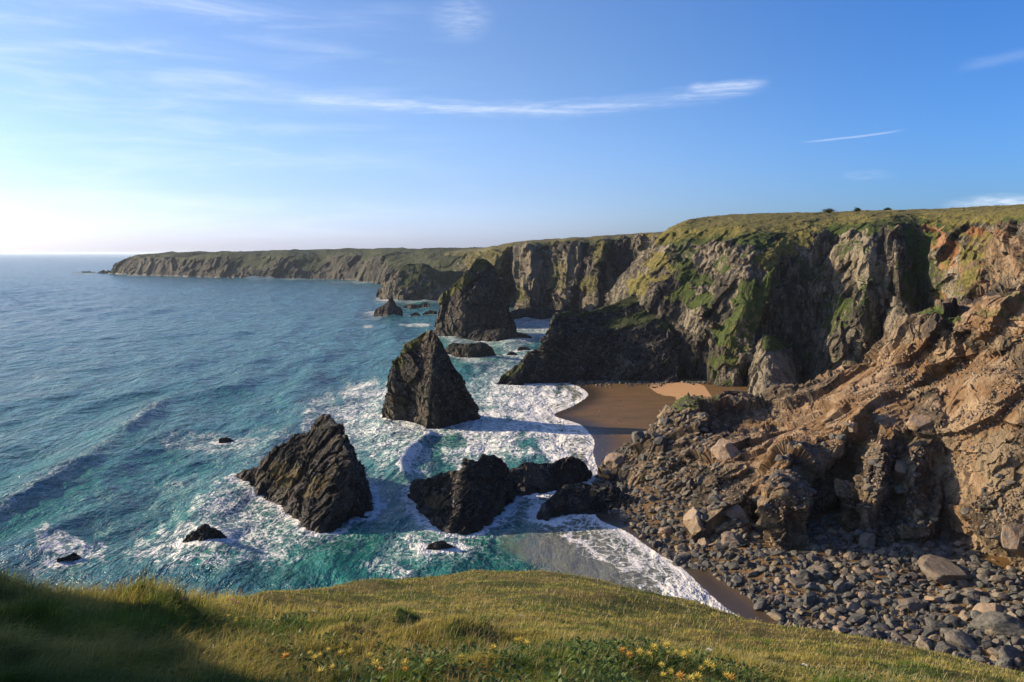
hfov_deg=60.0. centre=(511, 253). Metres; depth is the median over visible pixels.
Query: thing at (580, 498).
sea rock
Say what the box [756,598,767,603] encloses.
boulder
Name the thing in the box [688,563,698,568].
boulder
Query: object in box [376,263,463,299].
headland
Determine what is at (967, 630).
boulder
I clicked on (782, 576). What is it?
boulder
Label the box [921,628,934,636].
boulder
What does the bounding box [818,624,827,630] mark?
boulder
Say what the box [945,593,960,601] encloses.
boulder
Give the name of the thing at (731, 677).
wild flower
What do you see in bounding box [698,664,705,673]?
wild flower
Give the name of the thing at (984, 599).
boulder
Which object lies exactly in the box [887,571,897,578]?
boulder
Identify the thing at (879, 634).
boulder
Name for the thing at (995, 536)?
boulder
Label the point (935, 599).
boulder
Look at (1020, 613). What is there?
boulder
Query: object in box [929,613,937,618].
boulder
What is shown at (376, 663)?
wild flower
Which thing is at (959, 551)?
boulder
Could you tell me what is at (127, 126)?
sky
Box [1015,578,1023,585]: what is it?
boulder
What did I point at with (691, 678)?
wild flower
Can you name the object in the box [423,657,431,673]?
wild flower
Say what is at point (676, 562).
boulder
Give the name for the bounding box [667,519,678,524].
boulder
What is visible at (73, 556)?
sea rock
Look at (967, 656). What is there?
boulder
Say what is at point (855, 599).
boulder
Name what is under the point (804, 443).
boulder
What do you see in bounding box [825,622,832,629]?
boulder
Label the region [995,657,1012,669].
boulder
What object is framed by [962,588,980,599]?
boulder
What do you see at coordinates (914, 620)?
boulder
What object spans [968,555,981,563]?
boulder
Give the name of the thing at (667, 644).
wild flower
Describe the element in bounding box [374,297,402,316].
sea stack
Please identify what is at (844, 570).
boulder
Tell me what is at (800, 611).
boulder
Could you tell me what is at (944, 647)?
boulder
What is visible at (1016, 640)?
boulder
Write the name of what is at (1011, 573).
boulder
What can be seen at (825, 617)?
boulder
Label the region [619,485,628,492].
boulder
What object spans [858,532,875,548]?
boulder
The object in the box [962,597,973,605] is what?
boulder
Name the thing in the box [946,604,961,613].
boulder
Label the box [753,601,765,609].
boulder
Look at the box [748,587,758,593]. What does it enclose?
boulder
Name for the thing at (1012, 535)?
boulder
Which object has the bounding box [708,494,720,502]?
boulder
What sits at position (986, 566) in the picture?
boulder
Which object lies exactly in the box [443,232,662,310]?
cliff
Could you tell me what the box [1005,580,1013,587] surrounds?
boulder
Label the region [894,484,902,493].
boulder
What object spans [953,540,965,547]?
boulder
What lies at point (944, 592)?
boulder
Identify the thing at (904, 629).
boulder
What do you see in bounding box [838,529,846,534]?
boulder
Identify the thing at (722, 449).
boulder
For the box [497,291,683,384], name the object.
rock spur
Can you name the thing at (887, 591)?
boulder
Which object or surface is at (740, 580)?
boulder
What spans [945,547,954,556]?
boulder
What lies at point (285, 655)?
wild flower
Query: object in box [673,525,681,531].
boulder
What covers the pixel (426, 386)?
sea stack
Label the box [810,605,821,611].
boulder
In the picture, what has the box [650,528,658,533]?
boulder
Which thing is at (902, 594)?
boulder
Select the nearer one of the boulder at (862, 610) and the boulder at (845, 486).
the boulder at (862, 610)
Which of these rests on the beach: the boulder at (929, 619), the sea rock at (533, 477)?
the boulder at (929, 619)
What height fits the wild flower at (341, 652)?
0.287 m
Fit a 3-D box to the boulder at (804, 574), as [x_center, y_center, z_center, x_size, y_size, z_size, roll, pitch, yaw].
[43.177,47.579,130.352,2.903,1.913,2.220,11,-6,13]
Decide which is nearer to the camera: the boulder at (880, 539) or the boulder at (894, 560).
the boulder at (894, 560)
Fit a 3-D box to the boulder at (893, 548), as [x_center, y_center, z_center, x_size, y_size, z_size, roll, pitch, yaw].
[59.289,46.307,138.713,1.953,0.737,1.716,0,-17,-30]
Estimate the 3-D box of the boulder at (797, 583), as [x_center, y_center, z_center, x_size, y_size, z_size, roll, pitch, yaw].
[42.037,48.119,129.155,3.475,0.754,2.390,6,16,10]
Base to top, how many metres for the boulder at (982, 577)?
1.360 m
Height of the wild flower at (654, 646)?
0.296 m
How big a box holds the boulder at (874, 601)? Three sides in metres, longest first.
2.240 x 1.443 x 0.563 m
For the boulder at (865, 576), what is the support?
on the beach
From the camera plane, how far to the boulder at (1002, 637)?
110.40 m
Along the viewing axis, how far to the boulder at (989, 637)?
110.62 m
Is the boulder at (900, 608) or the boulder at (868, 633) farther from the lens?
the boulder at (900, 608)
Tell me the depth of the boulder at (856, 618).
118.95 m
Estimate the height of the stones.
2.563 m
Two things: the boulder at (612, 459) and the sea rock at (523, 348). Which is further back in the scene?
the sea rock at (523, 348)
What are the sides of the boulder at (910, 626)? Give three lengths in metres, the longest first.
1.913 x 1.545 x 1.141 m
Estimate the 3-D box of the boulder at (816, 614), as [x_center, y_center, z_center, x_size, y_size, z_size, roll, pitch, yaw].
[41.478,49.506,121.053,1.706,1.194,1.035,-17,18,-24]
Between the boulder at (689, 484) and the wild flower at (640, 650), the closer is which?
the wild flower at (640, 650)
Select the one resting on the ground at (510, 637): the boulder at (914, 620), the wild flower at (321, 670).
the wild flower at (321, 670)
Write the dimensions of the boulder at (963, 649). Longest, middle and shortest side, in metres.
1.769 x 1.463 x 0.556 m
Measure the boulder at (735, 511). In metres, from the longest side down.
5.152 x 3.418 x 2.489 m
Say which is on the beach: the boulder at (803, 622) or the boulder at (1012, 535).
the boulder at (803, 622)
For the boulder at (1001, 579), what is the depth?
124.57 m
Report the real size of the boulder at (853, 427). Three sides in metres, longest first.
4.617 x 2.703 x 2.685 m
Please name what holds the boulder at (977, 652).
on the beach
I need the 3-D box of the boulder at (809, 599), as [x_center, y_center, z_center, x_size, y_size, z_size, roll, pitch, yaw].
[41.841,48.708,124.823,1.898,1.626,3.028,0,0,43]
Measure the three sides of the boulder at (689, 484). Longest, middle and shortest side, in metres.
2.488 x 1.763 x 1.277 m
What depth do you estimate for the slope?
158.37 m
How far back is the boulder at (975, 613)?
116.20 m
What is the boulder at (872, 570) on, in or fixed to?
on the beach
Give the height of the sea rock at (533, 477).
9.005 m
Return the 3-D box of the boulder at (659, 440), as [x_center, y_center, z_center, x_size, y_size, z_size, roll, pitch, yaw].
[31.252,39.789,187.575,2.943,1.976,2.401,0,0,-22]
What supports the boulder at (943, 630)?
on the beach
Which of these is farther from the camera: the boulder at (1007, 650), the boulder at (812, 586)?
the boulder at (812, 586)
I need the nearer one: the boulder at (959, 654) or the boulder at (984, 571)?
the boulder at (959, 654)
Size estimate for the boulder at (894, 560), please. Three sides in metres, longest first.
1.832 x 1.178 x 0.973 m
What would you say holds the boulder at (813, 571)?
on the beach
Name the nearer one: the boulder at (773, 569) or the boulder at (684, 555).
the boulder at (773, 569)
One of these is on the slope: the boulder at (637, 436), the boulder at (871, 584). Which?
the boulder at (637, 436)
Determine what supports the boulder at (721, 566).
on the beach
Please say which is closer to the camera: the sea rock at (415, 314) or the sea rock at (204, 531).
the sea rock at (204, 531)
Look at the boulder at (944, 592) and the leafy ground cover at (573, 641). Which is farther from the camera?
the boulder at (944, 592)
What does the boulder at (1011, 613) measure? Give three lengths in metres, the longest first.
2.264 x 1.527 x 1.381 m
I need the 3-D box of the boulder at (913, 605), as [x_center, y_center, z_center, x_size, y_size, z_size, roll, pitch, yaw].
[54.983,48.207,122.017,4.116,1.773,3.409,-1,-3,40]
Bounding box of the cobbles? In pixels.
[591,401,1023,671]
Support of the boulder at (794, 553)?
on the beach
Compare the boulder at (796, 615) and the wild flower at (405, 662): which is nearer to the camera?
the wild flower at (405, 662)
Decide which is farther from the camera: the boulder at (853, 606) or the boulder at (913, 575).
the boulder at (913, 575)
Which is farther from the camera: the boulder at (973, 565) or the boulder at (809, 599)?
the boulder at (973, 565)
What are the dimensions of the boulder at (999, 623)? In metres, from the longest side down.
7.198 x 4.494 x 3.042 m
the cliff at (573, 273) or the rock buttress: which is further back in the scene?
the cliff at (573, 273)
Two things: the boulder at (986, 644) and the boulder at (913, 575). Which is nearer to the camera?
the boulder at (986, 644)
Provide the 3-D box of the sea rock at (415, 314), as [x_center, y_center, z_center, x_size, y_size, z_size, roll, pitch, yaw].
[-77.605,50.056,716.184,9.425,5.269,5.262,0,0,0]
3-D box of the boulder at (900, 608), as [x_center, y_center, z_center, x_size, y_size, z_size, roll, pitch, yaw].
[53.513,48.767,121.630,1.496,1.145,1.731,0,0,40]
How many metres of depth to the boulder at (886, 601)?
122.67 m
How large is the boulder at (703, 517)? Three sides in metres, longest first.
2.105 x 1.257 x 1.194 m
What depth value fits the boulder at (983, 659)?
106.60 m
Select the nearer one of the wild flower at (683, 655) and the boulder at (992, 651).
the wild flower at (683, 655)
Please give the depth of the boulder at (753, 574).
133.61 m
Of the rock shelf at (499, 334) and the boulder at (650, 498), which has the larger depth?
the rock shelf at (499, 334)
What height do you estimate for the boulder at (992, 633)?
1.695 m
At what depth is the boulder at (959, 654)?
107.01 m
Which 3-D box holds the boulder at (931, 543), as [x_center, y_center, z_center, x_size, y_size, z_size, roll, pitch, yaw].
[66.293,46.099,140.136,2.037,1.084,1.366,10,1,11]
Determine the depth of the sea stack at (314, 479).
171.45 m
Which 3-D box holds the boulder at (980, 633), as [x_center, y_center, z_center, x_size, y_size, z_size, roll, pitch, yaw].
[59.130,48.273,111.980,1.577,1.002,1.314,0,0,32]
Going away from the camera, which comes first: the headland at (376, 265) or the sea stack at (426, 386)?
the sea stack at (426, 386)
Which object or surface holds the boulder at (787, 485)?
on the slope
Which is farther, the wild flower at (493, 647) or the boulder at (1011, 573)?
the boulder at (1011, 573)
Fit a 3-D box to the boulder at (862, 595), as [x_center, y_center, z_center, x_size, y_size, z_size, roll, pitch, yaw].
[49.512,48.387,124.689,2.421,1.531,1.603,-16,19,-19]
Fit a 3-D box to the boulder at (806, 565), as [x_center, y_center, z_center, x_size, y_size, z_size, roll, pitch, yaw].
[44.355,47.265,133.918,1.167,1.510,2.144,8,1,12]
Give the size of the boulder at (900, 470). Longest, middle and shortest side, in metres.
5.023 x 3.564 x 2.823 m
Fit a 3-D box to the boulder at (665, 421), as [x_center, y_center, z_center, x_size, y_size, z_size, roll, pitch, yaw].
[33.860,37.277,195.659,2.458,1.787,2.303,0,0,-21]
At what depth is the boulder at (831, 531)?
147.27 m
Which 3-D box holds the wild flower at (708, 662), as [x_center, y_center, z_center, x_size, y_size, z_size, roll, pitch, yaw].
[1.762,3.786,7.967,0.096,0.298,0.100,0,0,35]
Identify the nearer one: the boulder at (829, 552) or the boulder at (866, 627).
the boulder at (866, 627)
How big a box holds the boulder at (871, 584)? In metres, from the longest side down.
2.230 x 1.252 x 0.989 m
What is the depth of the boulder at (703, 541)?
147.94 m
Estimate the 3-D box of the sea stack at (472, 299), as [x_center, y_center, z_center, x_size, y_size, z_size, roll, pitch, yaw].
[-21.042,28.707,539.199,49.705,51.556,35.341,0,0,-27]
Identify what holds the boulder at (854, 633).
on the beach
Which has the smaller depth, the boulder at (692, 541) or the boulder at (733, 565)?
the boulder at (733, 565)
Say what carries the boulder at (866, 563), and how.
on the beach
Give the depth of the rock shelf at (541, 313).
681.05 m
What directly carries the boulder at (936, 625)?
on the beach
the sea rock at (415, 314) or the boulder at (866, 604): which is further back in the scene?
the sea rock at (415, 314)
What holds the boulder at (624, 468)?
on the cobbles
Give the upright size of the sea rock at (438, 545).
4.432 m
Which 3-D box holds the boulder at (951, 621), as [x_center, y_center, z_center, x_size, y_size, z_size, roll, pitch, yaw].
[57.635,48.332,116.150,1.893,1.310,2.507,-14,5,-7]
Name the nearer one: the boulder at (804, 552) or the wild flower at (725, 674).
the wild flower at (725, 674)
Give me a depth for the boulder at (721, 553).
142.29 m
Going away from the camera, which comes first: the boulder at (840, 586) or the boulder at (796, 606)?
the boulder at (796, 606)
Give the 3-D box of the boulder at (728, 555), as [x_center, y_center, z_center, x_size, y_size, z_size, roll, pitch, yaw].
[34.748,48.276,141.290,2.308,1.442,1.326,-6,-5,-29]
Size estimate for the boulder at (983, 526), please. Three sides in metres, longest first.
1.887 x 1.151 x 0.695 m
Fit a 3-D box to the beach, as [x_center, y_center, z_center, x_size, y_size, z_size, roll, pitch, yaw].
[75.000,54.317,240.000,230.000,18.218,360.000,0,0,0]
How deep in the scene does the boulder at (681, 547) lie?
147.90 m
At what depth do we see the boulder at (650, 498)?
169.91 m
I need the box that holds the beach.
[554,378,1023,671]
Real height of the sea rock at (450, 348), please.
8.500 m
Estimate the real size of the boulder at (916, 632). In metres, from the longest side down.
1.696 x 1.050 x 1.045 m
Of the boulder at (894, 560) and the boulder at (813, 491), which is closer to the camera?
the boulder at (894, 560)
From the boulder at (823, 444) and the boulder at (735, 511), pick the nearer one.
the boulder at (735, 511)
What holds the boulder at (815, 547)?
on the beach
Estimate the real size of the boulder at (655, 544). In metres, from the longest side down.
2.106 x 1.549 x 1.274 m
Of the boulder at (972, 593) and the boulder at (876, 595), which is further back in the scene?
the boulder at (876, 595)
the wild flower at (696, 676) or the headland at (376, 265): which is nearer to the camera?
the wild flower at (696, 676)
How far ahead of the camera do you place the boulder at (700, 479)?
164.70 m
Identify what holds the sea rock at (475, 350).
in the sea
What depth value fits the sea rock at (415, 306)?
809.74 m
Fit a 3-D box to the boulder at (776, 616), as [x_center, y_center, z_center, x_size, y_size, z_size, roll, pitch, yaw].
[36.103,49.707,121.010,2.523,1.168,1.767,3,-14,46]
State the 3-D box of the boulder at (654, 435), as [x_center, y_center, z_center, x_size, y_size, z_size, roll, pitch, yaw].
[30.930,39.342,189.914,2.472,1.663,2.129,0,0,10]
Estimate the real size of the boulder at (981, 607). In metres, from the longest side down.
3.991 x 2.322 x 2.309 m
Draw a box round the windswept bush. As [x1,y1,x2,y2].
[819,208,836,212]
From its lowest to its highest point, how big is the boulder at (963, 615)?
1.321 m
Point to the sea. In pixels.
(128, 403)
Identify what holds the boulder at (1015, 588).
on the beach
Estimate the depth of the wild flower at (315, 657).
7.05 m
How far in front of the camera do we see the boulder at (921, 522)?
140.99 m
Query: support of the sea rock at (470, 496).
in the sea
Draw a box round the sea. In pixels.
[0,253,739,616]
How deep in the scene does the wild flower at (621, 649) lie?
7.62 m
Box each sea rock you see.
[57,553,81,561]
[182,523,226,542]
[219,437,233,442]
[403,302,429,308]
[407,453,516,534]
[410,312,420,315]
[422,310,436,314]
[425,540,455,549]
[446,343,460,354]
[452,342,495,357]
[510,456,592,495]
[517,346,530,350]
[536,483,637,520]
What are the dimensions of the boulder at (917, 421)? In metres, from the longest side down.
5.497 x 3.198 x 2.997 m
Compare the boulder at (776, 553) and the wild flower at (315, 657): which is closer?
the wild flower at (315, 657)
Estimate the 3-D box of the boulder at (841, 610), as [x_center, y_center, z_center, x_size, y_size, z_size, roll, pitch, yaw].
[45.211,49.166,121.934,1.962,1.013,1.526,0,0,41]
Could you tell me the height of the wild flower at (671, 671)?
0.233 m
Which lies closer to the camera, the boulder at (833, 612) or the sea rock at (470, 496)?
the boulder at (833, 612)
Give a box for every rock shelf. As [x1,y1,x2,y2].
[468,328,531,341]
[510,307,586,318]
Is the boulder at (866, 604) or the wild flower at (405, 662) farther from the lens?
the boulder at (866, 604)
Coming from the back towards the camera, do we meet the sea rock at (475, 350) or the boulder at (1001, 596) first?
the sea rock at (475, 350)
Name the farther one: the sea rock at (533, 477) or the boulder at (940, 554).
the sea rock at (533, 477)
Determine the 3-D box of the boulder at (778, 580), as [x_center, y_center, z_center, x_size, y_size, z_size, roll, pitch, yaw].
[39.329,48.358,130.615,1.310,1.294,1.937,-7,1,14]
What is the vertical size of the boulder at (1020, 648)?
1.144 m
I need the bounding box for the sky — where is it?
[0,0,1023,252]
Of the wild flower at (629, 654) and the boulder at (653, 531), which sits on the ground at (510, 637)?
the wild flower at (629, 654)
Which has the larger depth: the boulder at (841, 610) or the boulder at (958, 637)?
the boulder at (841, 610)
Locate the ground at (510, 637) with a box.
[0,570,1023,681]
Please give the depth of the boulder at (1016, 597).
119.05 m
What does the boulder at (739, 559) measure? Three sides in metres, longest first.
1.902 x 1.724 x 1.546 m
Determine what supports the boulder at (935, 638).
on the beach
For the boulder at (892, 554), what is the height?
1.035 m
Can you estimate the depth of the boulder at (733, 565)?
137.17 m
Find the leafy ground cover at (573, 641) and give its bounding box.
[0,596,967,681]
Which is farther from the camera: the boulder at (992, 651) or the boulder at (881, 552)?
the boulder at (881, 552)
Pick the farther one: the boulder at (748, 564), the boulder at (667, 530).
the boulder at (667, 530)
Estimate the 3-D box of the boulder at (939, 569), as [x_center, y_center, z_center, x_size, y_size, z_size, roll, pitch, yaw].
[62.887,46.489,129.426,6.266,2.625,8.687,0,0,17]
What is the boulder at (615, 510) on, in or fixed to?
on the beach
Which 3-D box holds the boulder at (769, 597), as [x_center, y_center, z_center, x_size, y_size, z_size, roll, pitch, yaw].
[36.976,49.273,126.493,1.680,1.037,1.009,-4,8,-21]
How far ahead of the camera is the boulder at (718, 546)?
144.57 m
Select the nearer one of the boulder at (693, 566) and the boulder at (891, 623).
the boulder at (891, 623)
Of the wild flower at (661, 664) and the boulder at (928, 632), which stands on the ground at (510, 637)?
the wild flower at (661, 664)
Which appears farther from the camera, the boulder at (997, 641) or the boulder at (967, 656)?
the boulder at (997, 641)
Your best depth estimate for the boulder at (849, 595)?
124.61 m
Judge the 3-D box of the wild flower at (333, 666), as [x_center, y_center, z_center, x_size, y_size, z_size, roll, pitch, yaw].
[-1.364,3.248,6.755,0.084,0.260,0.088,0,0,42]
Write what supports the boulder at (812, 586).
on the beach
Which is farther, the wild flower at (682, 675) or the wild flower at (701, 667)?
the wild flower at (701, 667)
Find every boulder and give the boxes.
[604,452,623,466]
[611,508,619,513]
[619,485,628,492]
[621,465,630,471]
[632,431,643,442]
[646,495,656,501]
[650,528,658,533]
[651,433,661,438]
[651,541,660,547]
[653,437,668,444]
[658,527,673,533]
[660,418,670,424]
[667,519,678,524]
[672,559,681,566]
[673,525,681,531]
[674,543,686,551]
[678,551,689,558]
[683,506,705,533]
[686,479,691,487]
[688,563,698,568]
[689,539,696,544]
[697,475,704,484]
[698,537,710,548]
[700,514,707,520]
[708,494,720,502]
[711,438,739,460]
[714,542,726,550]
[716,564,725,572]
[717,549,725,558]
[721,531,742,547]
[724,551,735,559]
[725,504,747,519]
[727,562,740,569]
[731,575,744,584]
[733,555,745,563]
[744,561,756,568]
[746,571,758,576]
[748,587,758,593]
[749,533,760,538]
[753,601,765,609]
[754,551,766,557]
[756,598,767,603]
[766,594,774,601]
[766,612,784,620]
[769,565,777,572]
[770,550,782,555]
[774,577,783,585]
[775,454,787,461]
[775,573,784,578]
[780,482,794,489]
[788,577,809,587]
[790,550,798,556]
[792,602,802,608]
[793,441,806,446]
[793,612,800,619]
[795,569,814,581]
[796,608,805,614]
[798,620,808,625]
[799,551,810,553]
[802,560,809,568]
[802,592,816,606]
[803,582,818,590]
[806,552,817,562]
[806,568,816,573]
[808,543,820,551]
[808,564,827,572]
[809,487,816,494]
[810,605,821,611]
[811,611,820,617]
[817,571,832,579]
[818,442,827,446]
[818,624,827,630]
[819,612,831,622]
[825,549,833,555]
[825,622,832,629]
[827,528,837,534]
[827,607,841,617]
[827,618,837,625]
[833,580,845,593]
[833,625,847,633]
[834,606,848,613]
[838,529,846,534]
[840,567,848,573]
[840,598,851,603]
[841,591,857,599]
[843,481,850,489]
[843,533,854,540]
[846,574,858,581]
[847,552,858,559]
[847,602,860,611]
[847,613,866,622]
[848,419,857,432]
[849,631,859,635]
[851,597,861,603]
[856,607,868,615]
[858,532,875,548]
[858,591,870,599]
[859,573,873,579]
[859,630,873,637]
[860,560,876,567]
[860,599,871,608]
[860,623,874,631]
[861,484,875,490]
[863,549,873,554]
[866,580,877,587]
[867,566,882,574]
[867,598,879,605]
[868,545,875,549]
[870,593,881,597]
[872,631,886,639]
[873,549,886,555]
[873,623,890,630]
[875,541,887,546]
[876,537,887,543]
[880,597,893,605]
[882,589,892,593]
[885,618,898,628]
[887,546,895,550]
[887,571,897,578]
[888,550,899,557]
[890,630,902,637]
[891,558,899,564]
[892,460,907,479]
[892,543,901,549]
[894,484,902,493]
[895,604,906,611]
[895,637,907,642]
[897,592,907,597]
[897,598,928,612]
[898,627,908,632]
[903,621,917,630]
[903,634,912,638]
[906,415,934,429]
[906,545,917,552]
[908,572,917,578]
[908,617,918,623]
[908,635,918,642]
[912,629,922,635]
[913,548,924,556]
[915,635,932,650]
[917,518,928,527]
[917,554,969,583]
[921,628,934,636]
[924,596,945,602]
[925,540,937,546]
[925,616,935,623]
[926,620,947,631]
[928,604,938,612]
[928,634,941,641]
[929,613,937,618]
[933,641,956,653]
[935,552,951,559]
[939,590,949,594]
[940,628,953,633]
[943,616,959,627]
[944,629,976,650]
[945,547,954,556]
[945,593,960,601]
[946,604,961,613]
[952,651,966,659]
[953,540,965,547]
[954,549,965,554]
[956,579,968,586]
[957,647,969,653]
[958,610,970,620]
[960,651,970,658]
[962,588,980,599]
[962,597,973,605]
[962,628,972,633]
[966,561,979,568]
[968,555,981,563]
[968,655,987,662]
[970,610,981,618]
[970,612,1023,636]
[970,634,981,641]
[971,649,984,654]
[972,602,1002,612]
[974,630,985,638]
[976,574,989,581]
[977,569,991,575]
[980,523,987,528]
[980,596,991,602]
[981,563,992,569]
[981,639,996,648]
[982,635,992,640]
[985,629,997,637]
[987,647,998,656]
[989,575,1009,583]
[990,534,1000,539]
[991,592,1009,600]
[992,638,1001,645]
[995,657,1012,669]
[997,635,1007,640]
[997,644,1018,658]
[1001,522,1023,556]
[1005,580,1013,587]
[1005,602,1013,606]
[1006,572,1018,575]
[1006,611,1019,619]
[1007,575,1017,581]
[1010,585,1021,592]
[1010,594,1023,600]
[1011,636,1023,645]
[1013,645,1023,653]
[1013,657,1022,668]
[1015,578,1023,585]
[1015,609,1023,617]
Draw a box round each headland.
[107,247,484,283]
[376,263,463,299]
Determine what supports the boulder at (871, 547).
on the beach
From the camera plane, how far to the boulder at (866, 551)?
136.91 m
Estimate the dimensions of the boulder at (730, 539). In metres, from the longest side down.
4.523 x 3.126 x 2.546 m
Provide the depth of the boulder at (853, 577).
129.25 m
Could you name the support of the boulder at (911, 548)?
on the beach
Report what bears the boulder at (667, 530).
on the beach
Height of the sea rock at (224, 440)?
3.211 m
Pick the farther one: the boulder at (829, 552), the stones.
the stones
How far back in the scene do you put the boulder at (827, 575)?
130.29 m
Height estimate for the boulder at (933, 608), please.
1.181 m
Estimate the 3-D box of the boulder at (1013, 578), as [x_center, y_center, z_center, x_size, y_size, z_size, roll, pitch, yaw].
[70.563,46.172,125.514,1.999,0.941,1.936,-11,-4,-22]
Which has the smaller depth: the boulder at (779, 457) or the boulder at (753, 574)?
the boulder at (753, 574)
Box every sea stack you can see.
[234,414,373,532]
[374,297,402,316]
[381,330,480,428]
[434,258,516,338]
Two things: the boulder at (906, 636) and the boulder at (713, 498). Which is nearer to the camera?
the boulder at (906, 636)
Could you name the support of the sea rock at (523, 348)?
in the sea
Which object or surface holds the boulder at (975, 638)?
on the beach
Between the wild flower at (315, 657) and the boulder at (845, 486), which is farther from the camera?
the boulder at (845, 486)
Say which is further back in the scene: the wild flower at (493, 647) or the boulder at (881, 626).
the boulder at (881, 626)
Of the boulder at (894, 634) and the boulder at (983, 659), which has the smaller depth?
the boulder at (983, 659)
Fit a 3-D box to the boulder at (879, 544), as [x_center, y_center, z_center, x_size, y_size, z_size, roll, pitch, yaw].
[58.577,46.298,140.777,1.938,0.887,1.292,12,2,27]
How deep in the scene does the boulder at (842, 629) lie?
115.66 m
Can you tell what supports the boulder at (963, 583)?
on the beach
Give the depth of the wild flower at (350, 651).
7.51 m
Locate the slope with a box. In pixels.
[598,271,1023,570]
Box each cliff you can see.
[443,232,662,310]
[604,204,1023,386]
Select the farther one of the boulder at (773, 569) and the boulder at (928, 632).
the boulder at (773, 569)
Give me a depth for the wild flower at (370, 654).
7.33 m
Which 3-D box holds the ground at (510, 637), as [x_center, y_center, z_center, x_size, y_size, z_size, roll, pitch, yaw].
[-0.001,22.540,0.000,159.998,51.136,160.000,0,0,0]
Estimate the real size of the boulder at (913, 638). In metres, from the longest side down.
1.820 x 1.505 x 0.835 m
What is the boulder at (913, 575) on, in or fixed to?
on the beach
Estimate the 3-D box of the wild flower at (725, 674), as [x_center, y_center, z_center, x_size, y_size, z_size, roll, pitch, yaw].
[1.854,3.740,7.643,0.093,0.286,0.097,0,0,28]
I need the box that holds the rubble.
[665,323,1023,582]
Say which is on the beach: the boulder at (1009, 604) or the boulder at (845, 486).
the boulder at (1009, 604)
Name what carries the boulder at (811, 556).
on the beach
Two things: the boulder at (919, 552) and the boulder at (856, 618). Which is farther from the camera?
the boulder at (919, 552)
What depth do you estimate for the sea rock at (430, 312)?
715.27 m
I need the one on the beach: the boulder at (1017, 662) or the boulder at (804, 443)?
the boulder at (1017, 662)
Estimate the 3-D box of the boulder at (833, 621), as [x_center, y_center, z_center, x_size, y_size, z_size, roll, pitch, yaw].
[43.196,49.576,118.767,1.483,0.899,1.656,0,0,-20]
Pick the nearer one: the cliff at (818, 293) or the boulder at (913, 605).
the boulder at (913, 605)
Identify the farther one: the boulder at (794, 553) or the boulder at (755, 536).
the boulder at (755, 536)
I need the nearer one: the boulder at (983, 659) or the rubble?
the boulder at (983, 659)
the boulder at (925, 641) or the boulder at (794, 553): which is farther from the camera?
the boulder at (794, 553)
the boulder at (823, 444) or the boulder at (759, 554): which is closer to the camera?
the boulder at (759, 554)
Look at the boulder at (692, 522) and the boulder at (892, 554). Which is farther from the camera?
the boulder at (692, 522)
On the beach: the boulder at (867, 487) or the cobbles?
the cobbles
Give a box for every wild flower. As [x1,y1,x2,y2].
[281,651,290,671]
[310,654,320,661]
[315,666,326,681]
[328,662,337,677]
[337,648,344,660]
[346,647,353,663]
[366,651,375,669]
[370,659,381,679]
[400,658,410,675]
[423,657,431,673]
[490,644,497,660]
[619,646,627,667]
[626,651,633,666]
[636,648,645,668]
[650,643,658,666]
[658,661,665,678]
[661,640,672,657]
[667,667,674,673]
[674,671,686,681]
[680,651,687,666]
[687,673,694,680]
[693,672,703,678]
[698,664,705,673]
[704,658,711,677]
[722,671,730,680]
[727,673,737,680]
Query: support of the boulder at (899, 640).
on the beach
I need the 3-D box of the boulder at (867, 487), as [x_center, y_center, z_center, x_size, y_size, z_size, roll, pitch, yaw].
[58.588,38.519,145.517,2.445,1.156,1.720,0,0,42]
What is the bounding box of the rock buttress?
[747,334,797,396]
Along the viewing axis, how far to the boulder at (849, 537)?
143.34 m
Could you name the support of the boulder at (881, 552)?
on the beach
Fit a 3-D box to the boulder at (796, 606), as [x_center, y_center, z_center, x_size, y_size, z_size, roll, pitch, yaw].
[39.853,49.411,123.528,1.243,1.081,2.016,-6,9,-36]
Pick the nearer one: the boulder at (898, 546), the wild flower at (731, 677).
the wild flower at (731, 677)
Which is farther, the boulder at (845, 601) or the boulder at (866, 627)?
the boulder at (845, 601)
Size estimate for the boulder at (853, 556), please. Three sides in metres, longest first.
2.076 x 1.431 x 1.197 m
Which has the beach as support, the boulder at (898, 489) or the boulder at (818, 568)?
the boulder at (818, 568)

